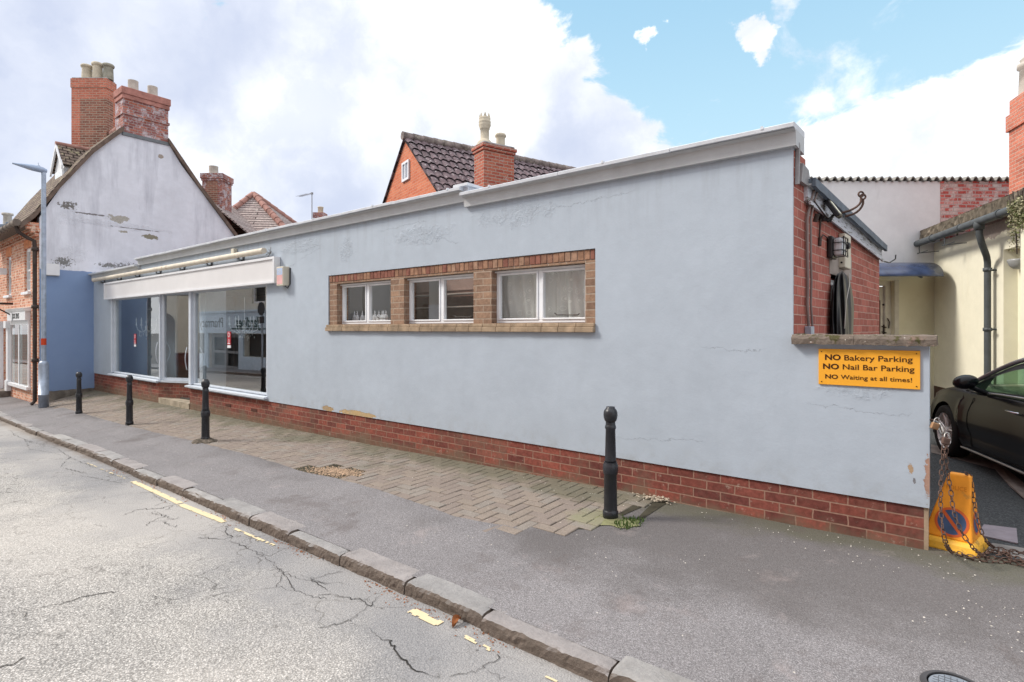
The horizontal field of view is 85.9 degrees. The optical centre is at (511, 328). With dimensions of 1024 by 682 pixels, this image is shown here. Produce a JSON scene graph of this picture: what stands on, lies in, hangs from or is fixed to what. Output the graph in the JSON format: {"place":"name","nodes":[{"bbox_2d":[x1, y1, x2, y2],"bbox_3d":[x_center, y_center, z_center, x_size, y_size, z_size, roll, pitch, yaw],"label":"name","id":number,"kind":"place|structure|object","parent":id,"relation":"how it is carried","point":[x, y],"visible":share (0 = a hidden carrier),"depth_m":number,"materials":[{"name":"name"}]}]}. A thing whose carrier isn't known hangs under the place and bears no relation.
{"place":"outdoors","nodes":[
{"label":"outdoors","id":0,"kind":"place"},
{"bbox_2d":[200,165,256,232],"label":"house","id":1,"kind":"structure","parent":0,"point":[216,186],"depth_m":21.36,"materials":[{"name":"red brick"}]},
{"bbox_2d":[232,191,296,234],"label":"hip roof house","id":2,"kind":"structure","parent":0,"point":[256,211],"depth_m":23.44,"materials":[{"name":"brown tile"}]},
{"bbox_2d":[0,420,591,681],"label":"road","id":3,"kind":"structure","parent":0,"point":[269,631],"depth_m":3.27,"materials":[{"name":"grey asphalt"}]},
{"bbox_2d":[0,430,504,678],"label":"road crack","id":4,"kind":"object","parent":3,"relation":"on","point":[400,657],"visible":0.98,"depth_m":3.38,"materials":[{"name":"black asphalt"}]},
{"bbox_2d":[111,469,514,652],"bbox_3d":[-1.490,1.679,3.926,8.999,0.130,0.211,0,0,39],"label":"gutter debris","id":5,"kind":"object","parent":3,"relation":"on","point":[364,580],"visible":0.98,"depth_m":3.42,"materials":[{"name":"brown plant"}]},
{"bbox_2d":[88,463,557,681],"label":"yellow road line","id":6,"kind":"object","parent":3,"relation":"on","point":[422,615],"visible":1,"depth_m":4.73,"materials":[{"name":"paint"}]},
{"bbox_2d":[0,411,693,681],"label":"kerb","id":7,"kind":"structure","parent":3,"relation":"on","point":[471,607],"depth_m":3.40,"materials":[{"name":"grey stone"}]},
{"bbox_2d":[452,614,460,627],"bbox_3d":[-0.307,1.615,3.038,0.046,0.044,0.088,-7,-6,25],"label":"fallen leaf","id":8,"kind":"object","parent":3,"relation":"on","point":[455,618],"visible":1,"depth_m":3.04,"materials":[{"name":"orange plant"}]},
{"bbox_2d":[49,390,667,535],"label":"block paving","id":9,"kind":"structure","parent":0,"point":[443,484],"depth_m":5.88,"materials":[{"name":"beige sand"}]},
{"bbox_2d":[125,375,133,424],"bbox_3d":[-6.807,1.277,9.787,0.124,0.886,0.124,0,0,38],"label":"bollard","id":10,"kind":"object","parent":9,"relation":"on","point":[129,402],"visible":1,"depth_m":9.75,"materials":[{"name":"black metal"}]},
{"bbox_2d":[191,438,216,443],"bbox_3d":[-4.386,1.594,7.830,0.408,0.069,0.384,0,0,38],"label":"bollard footing","id":11,"kind":"object","parent":9,"relation":"on","point":[204,441],"visible":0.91,"depth_m":7.75,"materials":[{"name":"beige concrete"}]},
{"bbox_2d":[201,379,209,438],"bbox_3d":[-4.388,1.173,7.875,0.124,0.886,0.124,0,0,38],"label":"bollard","id":12,"kind":"object","parent":11,"relation":"on","point":[205,418],"visible":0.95,"depth_m":7.84,"materials":[{"name":"black metal"}]},
{"bbox_2d":[297,466,365,477],"bbox_3d":[-1.918,1.565,5.993,1.624,0.039,0.718,0,0,21],"label":"gravel patch","id":13,"kind":"object","parent":9,"relation":"on","point":[335,470],"visible":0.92,"depth_m":5.98,"materials":[{"name":"beige gravel"}]},
{"bbox_2d":[603,406,617,518],"bbox_3d":[0.789,1.071,4.403,0.124,0.886,0.124,0,0,38],"label":"bollard","id":14,"kind":"object","parent":9,"relation":"on","point":[610,464],"visible":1,"depth_m":4.36,"materials":[{"name":"black metal"}]},
{"bbox_2d":[595,514,639,527],"bbox_3d":[0.811,1.514,4.335,0.418,0.017,0.288,0,0,38],"label":"moss","id":15,"kind":"object","parent":9,"relation":"on","point":[608,521],"visible":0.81,"depth_m":4.28,"materials":[{"name":"green plant"}]},
{"bbox_2d":[614,514,645,529],"bbox_3d":[0.899,1.493,4.249,0.205,0.039,0.322,0,0,38],"label":"grass tuft","id":16,"kind":"object","parent":15,"relation":"on","point":[632,519],"visible":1,"depth_m":4.25,"materials":[{"name":"green plant"}]},
{"bbox_2d":[632,492,675,502],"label":"mortar crumbs","id":17,"kind":"object","parent":9,"relation":"on","point":[658,499],"visible":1,"depth_m":4.79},
{"bbox_2d":[0,396,1023,681],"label":"footway","id":18,"kind":"structure","parent":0,"point":[690,592],"depth_m":3.22,"materials":[{"name":"concrete"}]},
{"bbox_2d":[12,163,48,407],"bbox_3d":[-11.377,-1.024,13.017,0.210,5.853,0.664,0,0,38],"label":"street lamp","id":19,"kind":"object","parent":18,"relation":"on","point":[43,382],"visible":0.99,"depth_m":13.15,"materials":[{"name":"metal"}]},
{"bbox_2d":[0,61,237,404],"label":"brick house","id":20,"kind":"structure","parent":18,"relation":"on","point":[124,187],"depth_m":15.26,"materials":[{"name":"paint"}]},
{"bbox_2d":[0,268,6,274],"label":"alarm box","id":21,"kind":"object","parent":20,"relation":"attached to","point":[3,271],"visible":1,"depth_m":15.95,"materials":[{"name":"white paint"}]},
{"bbox_2d":[3,257,11,297],"bbox_3d":[-14.635,-1.495,16.127,0.750,1.210,0.315,0,0,38],"label":"window","id":22,"kind":"structure","parent":20,"relation":"in","point":[6,296],"depth_m":16.26,"materials":[{"name":"white paint"}]},
{"bbox_2d":[21,248,30,294],"bbox_3d":[-12.840,-1.520,14.705,0.793,1.240,0.315,0,0,38],"label":"window","id":23,"kind":"structure","parent":20,"relation":"in","point":[28,291],"depth_m":14.85,"materials":[{"name":"white paint"}]},
{"bbox_2d":[46,264,59,275],"bbox_3d":[-11.742,-1.492,14.005,0.099,0.300,0.340,0,0,38],"label":"alarm box","id":24,"kind":"object","parent":20,"relation":"attached to","point":[52,269],"visible":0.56,"depth_m":14.01,"materials":[{"name":"white paint"}]},
{"bbox_2d":[40,407,573,548],"bbox_3d":[-5.075,1.710,8.125,14.198,0.366,0.884,0,0,38],"label":"footway edge","id":25,"kind":"object","parent":18,"relation":"on","point":[412,517],"visible":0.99,"depth_m":5.14,"materials":[{"name":"concrete"}]},
{"bbox_2d":[75,372,82,413],"bbox_3d":[-9.116,1.363,11.579,0.124,0.886,0.124,0,0,38],"label":"bollard","id":26,"kind":"object","parent":25,"relation":"on","point":[78,395],"visible":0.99,"depth_m":11.54,"materials":[{"name":"black metal"}]},
{"bbox_2d":[88,122,886,524],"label":"shop building","id":27,"kind":"structure","parent":18,"relation":"on","point":[674,346],"depth_m":5.63,"materials":[{"name":"blue paint"}]},
{"bbox_2d":[107,295,161,381],"bbox_3d":[-8.867,0.184,12.933,3.200,1.968,0.210,0,0,38],"label":"shop window","id":28,"kind":"structure","parent":27,"relation":"in","point":[114,303],"depth_m":13.67,"materials":[{"name":"grey paint"}]},
{"bbox_2d":[136,302,156,336],"bbox_3d":[-8.820,-0.183,13.273,0.446,0.922,0.433,0,0,38],"label":"chandelier","id":29,"kind":"object","parent":27,"relation":"hanging from","point":[146,327],"visible":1,"depth_m":13.26,"materials":[{"name":"grey metal"}]},
{"bbox_2d":[155,292,199,382],"bbox_3d":[-7.112,0.185,11.761,1.235,1.970,0.231,0,0,18],"label":"lobby window","id":30,"kind":"structure","parent":27,"relation":"in","point":[164,297],"depth_m":11.95,"materials":[{"name":"grey paint"}]},
{"bbox_2d":[92,248,266,283],"bbox_3d":[-7.477,-1.227,11.688,8.839,0.174,0.152,0,0,38],"label":"awning roller","id":31,"kind":"object","parent":27,"relation":"attached to","point":[242,254],"visible":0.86,"depth_m":10.69,"materials":[{"name":"white metal"}]},
{"bbox_2d":[104,256,279,299],"bbox_3d":[-7.016,-0.931,11.352,8.359,0.421,0.105,0,0,38],"label":"signboard","id":32,"kind":"object","parent":27,"relation":"attached to","point":[260,271],"visible":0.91,"depth_m":10.41,"materials":[{"name":"white paint"}]},
{"bbox_2d":[223,291,225,386],"bbox_3d":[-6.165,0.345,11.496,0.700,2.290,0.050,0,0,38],"label":"window mullion","id":33,"kind":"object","parent":27,"relation":"in","point":[224,292],"depth_m":11.27,"materials":[{"name":"grey paint"}]},
{"bbox_2d":[185,285,267,398],"bbox_3d":[-5.233,0.184,10.031,3.120,1.968,0.248,0,0,38],"label":"shop window","id":34,"kind":"structure","parent":27,"relation":"in","point":[193,296],"depth_m":10.90,"materials":[{"name":"clear glass"}]},
{"bbox_2d":[227,332,230,347],"bbox_3d":[-5.162,0.210,10.030,0.125,0.300,0.006,0,0,38],"label":"sticker","id":35,"kind":"object","parent":27,"relation":"attached to","point":[228,339],"depth_m":10.03,"materials":[{"name":"red paper"}]},
{"bbox_2d":[228,297,260,339],"bbox_3d":[-5.549,-0.188,11.409,0.619,0.905,0.601,0,0,38],"label":"chandelier","id":36,"kind":"object","parent":27,"relation":"hanging from","point":[244,326],"visible":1,"depth_m":11.39,"materials":[{"name":"grey metal"}]},
{"bbox_2d":[277,266,290,288],"bbox_3d":[-3.588,-0.792,8.634,0.237,0.347,0.112,0,0,38],"label":"alarm box","id":37,"kind":"object","parent":27,"relation":"attached to","point":[282,275],"visible":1,"depth_m":8.59,"materials":[{"name":"beige plastic"}]},
{"bbox_2d":[340,280,390,323],"bbox_3d":[-1.977,-0.345,7.579,1.190,0.574,0.090,0,0,38],"label":"window","id":38,"kind":"structure","parent":27,"relation":"in","point":[368,285],"depth_m":7.58,"materials":[{"name":"white paint"}]},
{"bbox_2d":[407,274,472,323],"bbox_3d":[-0.840,-0.345,6.679,1.190,0.574,0.090,0,0,38],"label":"window","id":39,"kind":"structure","parent":27,"relation":"in","point":[442,280],"depth_m":6.68,"materials":[{"name":"white paint"}]},
{"bbox_2d":[503,272,548,317],"bbox_3d":[0.098,-0.360,6.120,0.755,0.520,0.076,0,0,38],"label":"curtain","id":40,"kind":"object","parent":27,"relation":"hanging from","point":[519,296],"visible":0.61,"depth_m":6.13,"materials":[{"name":"white fabric"}]},
{"bbox_2d":[495,264,584,322],"bbox_3d":[0.305,-0.345,5.773,1.190,0.574,0.090,0,0,38],"label":"window","id":41,"kind":"structure","parent":27,"relation":"in","point":[540,272],"depth_m":5.77,"materials":[{"name":"white paint"}]},
{"bbox_2d":[547,270,584,317],"bbox_3d":[0.618,-0.360,5.709,0.560,0.520,0.078,0,0,38],"label":"curtain","id":42,"kind":"object","parent":27,"relation":"hanging from","point":[566,292],"visible":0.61,"depth_m":5.76,"materials":[{"name":"white fabric"}]},
{"bbox_2d":[805,326,813,333],"bbox_3d":[2.398,0.018,4.432,0.048,0.065,0.100,0,0,42],"label":"junction box","id":43,"kind":"object","parent":27,"relation":"attached to","point":[809,329],"visible":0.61,"depth_m":4.40,"materials":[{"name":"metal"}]},
{"bbox_2d":[805,189,817,325],"bbox_3d":[2.451,-0.600,4.478,0.254,1.189,0.034,0,0,-40],"label":"conduit","id":44,"kind":"object","parent":27,"relation":"attached to","point":[808,315],"visible":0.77,"depth_m":4.42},
{"bbox_2d":[813,201,828,245],"bbox_3d":[2.729,-0.869,4.765,0.850,0.326,0.097,0,0,-45],"label":"loose cable","id":45,"kind":"object","parent":27,"relation":"attached to","point":[816,218],"visible":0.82,"depth_m":4.71,"materials":[{"name":"black plastic"}]},
{"bbox_2d":[819,200,841,221],"bbox_3d":[2.752,-1.007,4.744,0.156,0.192,0.146,0,0,42],"label":"floodlight","id":46,"kind":"object","parent":27,"relation":"attached to","point":[833,208],"visible":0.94,"depth_m":4.70,"materials":[{"name":"black plastic"}]},
{"bbox_2d":[831,280,833,297],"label":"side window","id":47,"kind":"structure","parent":27,"relation":"in","point":[832,281],"depth_m":5.70,"materials":[{"name":"black glass"}]},
{"bbox_2d":[827,236,847,259],"bbox_3d":[2.951,-0.731,4.980,0.138,0.200,0.200,0,0,42],"label":"bulkhead lamp","id":48,"kind":"object","parent":27,"relation":"attached to","point":[837,246],"visible":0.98,"depth_m":4.93,"materials":[{"name":"white glass"}]},
{"bbox_2d":[830,271,853,334],"bbox_3d":[3.111,-0.228,5.168,0.150,0.620,0.710,0,0,38],"label":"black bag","id":49,"kind":"object","parent":27,"relation":"in","point":[842,313],"visible":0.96,"depth_m":5.01,"materials":[{"name":"fabric"}]},
{"bbox_2d":[838,233,850,269],"bbox_3d":[3.246,-0.746,5.332,0.108,0.330,0.330,0,0,42],"label":"security box","id":50,"kind":"object","parent":27,"relation":"attached to","point":[844,263],"visible":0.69,"depth_m":5.29,"materials":[{"name":"beige plastic"}]},
{"bbox_2d":[841,191,865,216],"bbox_3d":[2.952,-1.072,4.747,0.193,0.216,0.040,0,0,20],"label":"wall hook","id":51,"kind":"object","parent":27,"relation":"attached to","point":[859,203],"depth_m":4.72,"materials":[{"name":"metal"}]},
{"bbox_2d":[24,416,1022,681],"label":"grit","id":52,"kind":"object","parent":18,"relation":"on","point":[702,512],"visible":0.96,"depth_m":3.52,"materials":[{"name":"grey gravel"}]},
{"bbox_2d":[791,334,937,549],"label":"boundary wall","id":53,"kind":"structure","parent":18,"relation":"on","point":[861,461],"depth_m":3.90,"materials":[{"name":"white paint"}]},
{"bbox_2d":[819,349,919,389],"bbox_3d":[2.502,0.281,3.876,0.604,0.260,0.013,0,0,38],"label":"parking sign","id":54,"kind":"object","parent":53,"relation":"attached to","point":[900,369],"visible":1,"depth_m":3.86,"materials":[{"name":"plastic"}]},
{"bbox_3d":[2.856,0.640,3.708,0.066,0.050,0.012,0,0,38],"label":"wall hook","id":55,"kind":"object","parent":53,"relation":"attached to","visible":0},
{"bbox_2d":[935,420,943,434],"bbox_3d":[2.837,0.660,3.662,0.023,0.085,0.100,0,0,2],"label":"chain","id":56,"kind":"object","parent":55,"relation":"hanging from","point":[942,429],"visible":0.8,"depth_m":3.64,"materials":[{"name":"metal"}]},
{"bbox_2d":[930,417,939,429],"bbox_3d":[2.805,0.630,3.640,0.048,0.081,0.022,17,6,0],"label":"padlock","id":57,"kind":"object","parent":56,"relation":"hanging from","point":[934,425],"visible":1,"depth_m":3.63,"materials":[{"name":"gold metal"}]},
{"bbox_2d":[941,432,950,444],"bbox_3d":[2.827,0.717,3.580,0.048,0.081,0.022,17,-6,0],"label":"padlock","id":58,"kind":"object","parent":56,"relation":"hanging from","point":[945,440],"visible":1,"depth_m":3.57,"materials":[{"name":"metal"}]},
{"bbox_2d":[938,444,1023,566],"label":"chain","id":59,"kind":"object","parent":58,"relation":"hanging from","point":[949,549],"visible":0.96,"depth_m":3.49,"materials":[{"name":"metal"}]},
{"bbox_2d":[920,670,973,681],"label":"manhole cover","id":60,"kind":"object","parent":18,"relation":"on","point":[935,676],"visible":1,"depth_m":2.38,"materials":[{"name":"metal"}]},
{"bbox_2d":[0,0,1023,286],"label":"sky","id":61,"kind":"structure","parent":0,"point":[288,99],"materials":[{"name":"white"}]},
{"bbox_2d":[929,406,1023,559],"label":"yard","id":62,"kind":"structure","parent":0,"point":[1000,500],"depth_m":5.52,"materials":[{"name":"grey asphalt"}]},
{"bbox_2d":[810,176,1008,405],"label":"white store","id":63,"kind":"structure","parent":62,"relation":"on","point":[896,215],"depth_m":12.00,"materials":[{"name":"paint"}]},
{"bbox_2d":[879,287,889,333],"bbox_3d":[7.880,0.212,12.109,0.810,2.256,0.142,0,0,0],"label":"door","id":64,"kind":"structure","parent":63,"relation":"in","point":[882,327],"depth_m":12.13,"materials":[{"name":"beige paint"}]},
{"bbox_2d":[929,472,988,557],"bbox_3d":[3.033,1.242,3.790,0.343,0.500,0.343,0,0,-40],"label":"no waiting cone","id":65,"kind":"object","parent":62,"relation":"on","point":[962,488],"visible":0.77,"depth_m":3.70,"materials":[{"name":"yellow plastic"}]},
{"bbox_2d":[964,471,1023,552],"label":"chain","id":66,"kind":"object","parent":65,"relation":"on","point":[988,543],"visible":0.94,"depth_m":3.64,"materials":[{"name":"metal"}]},
{"bbox_2d":[914,189,1022,397],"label":"outbuilding","id":67,"kind":"structure","parent":62,"relation":"on","point":[977,308],"depth_m":10.20,"materials":[{"name":"beige paint"}]},
{"bbox_2d":[1007,258,1019,268],"bbox_3d":[8.466,-1.070,9.203,0.280,0.170,0.280,0,0,38],"label":"wall light","id":68,"kind":"object","parent":67,"relation":"attached to","point":[1013,263],"visible":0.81,"depth_m":9.16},
{"bbox_2d":[1005,187,1023,253],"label":"creeper","id":69,"kind":"object","parent":67,"relation":"on","point":[1017,218],"visible":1,"depth_m":8.24,"materials":[{"name":"green plant"}]},
{"bbox_2d":[1006,57,1023,193],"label":"chimney stack","id":70,"kind":"object","parent":67,"relation":"on","point":[1015,124],"visible":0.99,"depth_m":10.75,"materials":[{"name":"brick"}]},
{"bbox_2d":[930,358,1023,474],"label":"parked car","id":71,"kind":"object","parent":62,"relation":"on","point":[983,418],"visible":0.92,"depth_m":6.44,"materials":[{"name":"black paint"}]},
{"bbox_2d":[931,444,1023,497],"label":"yard drain channel","id":72,"kind":"object","parent":62,"relation":"on","point":[1014,482],"visible":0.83,"depth_m":6.67,"materials":[{"name":"concrete"}]},
{"bbox_2d":[981,524,1017,543],"bbox_3d":[3.653,1.535,4.143,0.224,0.044,0.518,0,0,42],"label":"drain cover","id":73,"kind":"object","parent":62,"relation":"on","point":[1006,534],"visible":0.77,"depth_m":4.10,"materials":[{"name":"grey metal"}]},
{"bbox_2d":[986,543,1023,557],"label":"kerb strip","id":74,"kind":"object","parent":62,"relation":"on","point":[1008,547],"visible":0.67,"depth_m":3.76,"materials":[{"name":"concrete"}]},
{"bbox_2d":[957,548,1023,564],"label":"chain","id":75,"kind":"object","parent":74,"relation":"on","point":[1006,553],"visible":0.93,"depth_m":3.55,"materials":[{"name":"metal"}]},
{"bbox_2d":[1020,227,1023,384],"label":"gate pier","id":76,"kind":"structure","parent":62,"relation":"on","point":[1022,303],"depth_m":8.19,"materials":[{"name":"beige paint"}]},
{"label":"ground","id":77,"kind":"structure","parent":0,"visible":0},
{"bbox_2d":[0,212,13,226],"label":"building","id":78,"kind":"structure","parent":77,"relation":"on","point":[7,217],"depth_m":59.96,"materials":[{"name":"paint"}]},
{"bbox_2d":[313,206,327,217],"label":"distant house","id":79,"kind":"structure","parent":77,"relation":"on","point":[320,213],"depth_m":30.50,"materials":[{"name":"red brick"}]},
{"bbox_2d":[299,192,312,218],"bbox_3d":[-11.407,-6.490,30.208,0.935,1.980,0.140,0,0,-14],"label":"tv aerial","id":80,"kind":"object","parent":79,"relation":"on","point":[311,194],"visible":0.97,"depth_m":30.29,"materials":[{"name":"metal"}]},
{"bbox_2d":[382,112,575,202],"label":"gable house","id":81,"kind":"structure","parent":77,"relation":"on","point":[423,165],"depth_m":14.55,"materials":[{"name":"tile"}]},
{"bbox_2d":[402,159,409,182],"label":"window","id":82,"kind":"structure","parent":81,"relation":"in","point":[405,165],"depth_m":14.90,"materials":[{"name":"white paint"}]}
]}

